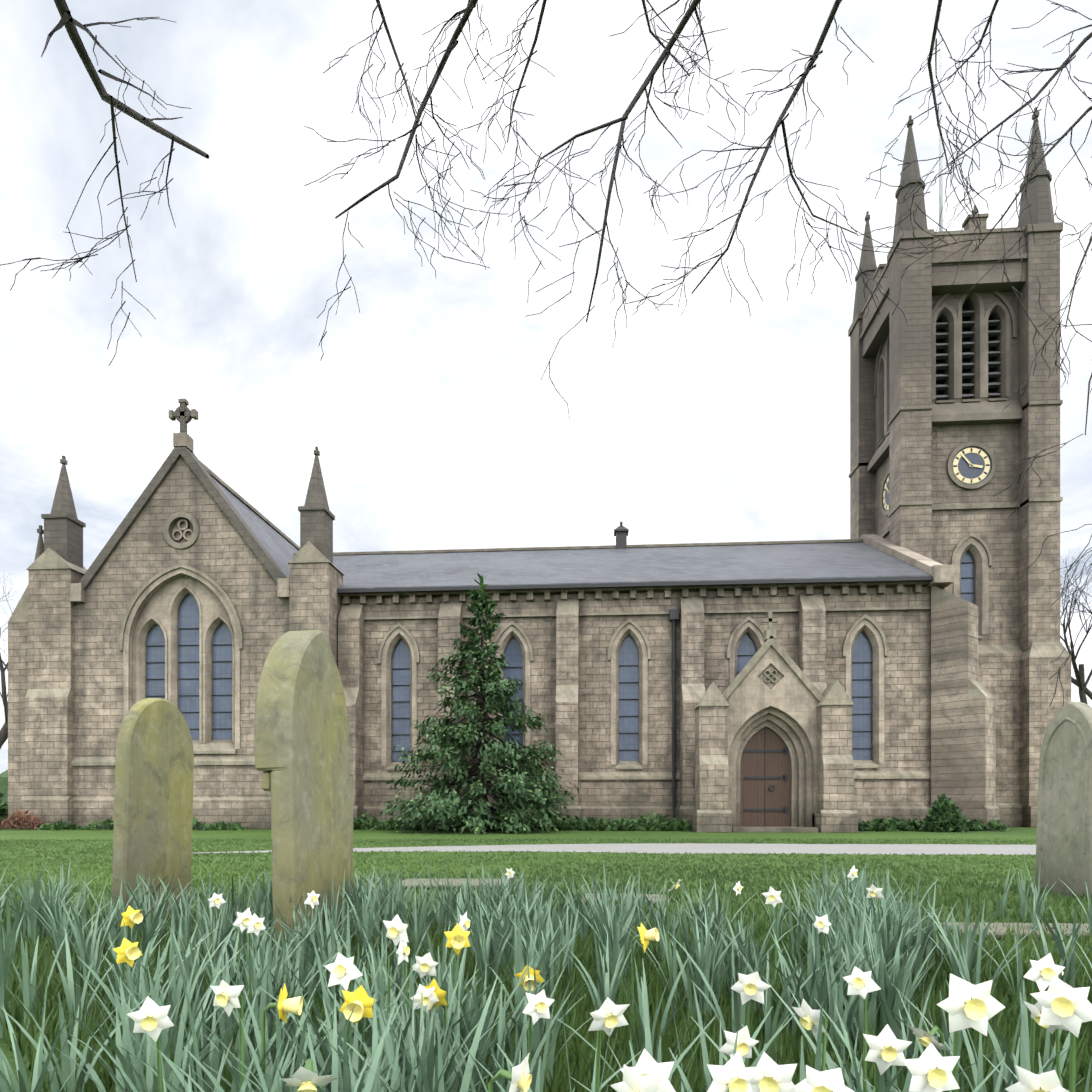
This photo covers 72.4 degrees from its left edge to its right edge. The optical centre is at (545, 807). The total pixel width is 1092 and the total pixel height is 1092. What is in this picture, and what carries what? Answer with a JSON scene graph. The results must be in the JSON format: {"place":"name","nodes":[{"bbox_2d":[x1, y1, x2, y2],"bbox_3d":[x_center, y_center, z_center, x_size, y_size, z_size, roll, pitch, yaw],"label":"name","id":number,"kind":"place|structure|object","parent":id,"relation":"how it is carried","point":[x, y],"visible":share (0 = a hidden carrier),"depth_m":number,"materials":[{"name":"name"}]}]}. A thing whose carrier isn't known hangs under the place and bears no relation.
{"place":"outdoors","nodes":[
{"label":"outdoors","id":0,"kind":"place"},
{"bbox_2d":[0,0,1091,706],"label":"branches","id":1,"kind":"object","parent":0,"point":[66,16],"depth_m":5.27,"materials":[{"name":"brown wood"}]},
{"bbox_2d":[0,827,1091,1091],"bbox_3d":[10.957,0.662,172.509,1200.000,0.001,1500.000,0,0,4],"label":"ground","id":2,"kind":"structure","parent":0,"point":[1014,833],"depth_m":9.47,"materials":[{"name":"green plant"}]},
{"bbox_2d":[0,770,7,803],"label":"distant hedge","id":3,"kind":"object","parent":2,"relation":"on","point":[4,782],"depth_m":96.74,"materials":[{"name":"green plant"}]},
{"bbox_2d":[0,568,21,748],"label":"tree","id":4,"kind":"object","parent":2,"relation":"on","point":[4,732],"depth_m":29.31,"materials":[{"name":"black plant"}]},
{"bbox_2d":[0,809,45,829],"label":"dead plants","id":5,"kind":"object","parent":2,"relation":"on","point":[23,822],"visible":0.88,"depth_m":21.86,"materials":[{"name":"brown plant"}]},
{"bbox_2d":[112,698,193,926],"bbox_3d":[-2.338,0.106,4.472,0.127,1.514,0.701,0,0,4],"label":"headstone","id":6,"kind":"object","parent":2,"relation":"on","point":[153,797],"visible":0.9,"depth_m":4.37,"materials":[{"name":"stone"}]},
{"bbox_2d":[254,630,352,951],"bbox_3d":[-1.154,0.003,3.623,0.207,1.720,0.743,0,0,4],"label":"headstone","id":7,"kind":"object","parent":2,"relation":"on","point":[302,745],"visible":0.92,"depth_m":3.41,"materials":[{"name":"beige stone"}]},
{"bbox_2d":[373,573,578,834],"bbox_3d":[-1.975,-2.669,20.193,5.729,7.441,5.806,0,0,4],"label":"conifer","id":8,"kind":"object","parent":2,"relation":"on","point":[503,692],"depth_m":19.72,"materials":[{"name":"green plant"}]},
{"bbox_2d":[0,789,968,831],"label":"dark bushes","id":9,"kind":"object","parent":2,"relation":"on","point":[944,810],"visible":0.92,"depth_m":20.02,"materials":[{"name":"green plant"}]},
{"bbox_2d":[37,810,1011,831],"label":"wall plants","id":10,"kind":"object","parent":2,"relation":"on","point":[685,824],"depth_m":21.22,"materials":[{"name":"green plant"}]},
{"bbox_2d":[8,107,1070,832],"bbox_3d":[0.592,-11.473,27.313,33.740,24.270,14.730,0,0,4],"label":"church stonework","id":11,"kind":"object","parent":2,"relation":"on","point":[52,779],"visible":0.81,"depth_m":22.78,"materials":[{"name":"brown stone"}]},
{"bbox_2d":[74,456,288,756],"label":"transept walls","id":12,"kind":"structure","parent":11,"relation":"attached to","point":[220,552],"depth_m":22.82,"materials":[{"name":"stone"}]},
{"bbox_2d":[211,476,930,588],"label":"church roofs","id":13,"kind":"structure","parent":11,"relation":"on","point":[697,563],"depth_m":24.93,"materials":[{"name":"grey stone"}]},
{"bbox_2d":[119,253,1027,826],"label":"church dressings","id":14,"kind":"structure","parent":11,"relation":"attached to","point":[999,673],"depth_m":24.97,"materials":[{"name":"brown stone"}]},
{"bbox_2d":[146,306,1000,761],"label":"windows","id":15,"kind":"structure","parent":11,"relation":"in","point":[970,464],"depth_m":23.19,"materials":[{"name":"blue glass"}]},
{"bbox_2d":[337,522,932,817],"bbox_3d":[2.629,-5.103,25.424,17.760,11.430,6.340,0,0,4],"label":"church ironwork","id":16,"kind":"object","parent":11,"relation":"attached to","point":[621,533],"visible":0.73,"depth_m":22.47,"materials":[{"name":"black metal"}]},
{"bbox_2d":[342,586,930,772],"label":"nave walls","id":17,"kind":"structure","parent":11,"relation":"attached to","point":[907,701],"depth_m":22.66,"materials":[{"name":"stone"}]},
{"bbox_2d":[0,855,1091,1091],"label":"daffodils","id":18,"kind":"object","parent":2,"relation":"on","point":[876,933],"visible":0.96,"depth_m":1.86,"materials":[{"name":"green plant"}]},
{"bbox_2d":[396,879,1090,939],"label":"flat grave slabs","id":19,"kind":"structure","parent":2,"relation":"on","point":[1001,929],"depth_m":4.00,"materials":[{"name":"grey stone"}]},
{"bbox_2d":[726,646,818,826],"bbox_3d":[6.156,-1.898,21.304,2.900,5.120,2.300,0,0,4],"label":"porch","id":20,"kind":"object","parent":2,"relation":"on","point":[784,707],"visible":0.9,"depth_m":20.23,"materials":[{"name":"stone"}]},
{"bbox_2d":[740,727,790,826],"bbox_3d":[6.123,-0.802,20.855,1.420,2.930,0.040,0,0,4],"label":"door","id":21,"kind":"structure","parent":20,"relation":"attached to","point":[765,782],"depth_m":20.87,"materials":[{"name":"brown wood"}]},
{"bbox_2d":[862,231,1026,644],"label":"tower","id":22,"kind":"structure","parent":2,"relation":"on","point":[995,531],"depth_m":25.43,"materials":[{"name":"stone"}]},
{"bbox_2d":[939,6,942,230],"bbox_3d":[14.803,-24.338,27.988,0.139,12.000,0.139,0,0,-9],"label":"flagpole","id":23,"kind":"object","parent":22,"relation":"on","point":[941,124],"visible":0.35,"depth_m":27.94,"materials":[{"name":"grey metal"}]},
{"bbox_2d":[1035,701,1091,898],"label":"headstone","id":24,"kind":"object","parent":2,"relation":"on","point":[1064,836],"visible":0.98,"depth_m":5.62,"materials":[{"name":"grey stone"}]},
{"bbox_2d":[1060,547,1091,704],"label":"tree","id":25,"kind":"object","parent":2,"relation":"on","point":[1081,684],"depth_m":29.05,"materials":[{"name":"brown wood"}]},
{"bbox_2d":[0,0,1091,773],"label":"sky","id":26,"kind":"structure","parent":0,"point":[431,417],"materials":[{"name":"white"}]},
{"bbox_2d":[192,843,1035,854],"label":"path","id":27,"kind":"structure","parent":0,"point":[861,849],"depth_m":11.92,"materials":[{"name":"grey concrete"}]}
]}

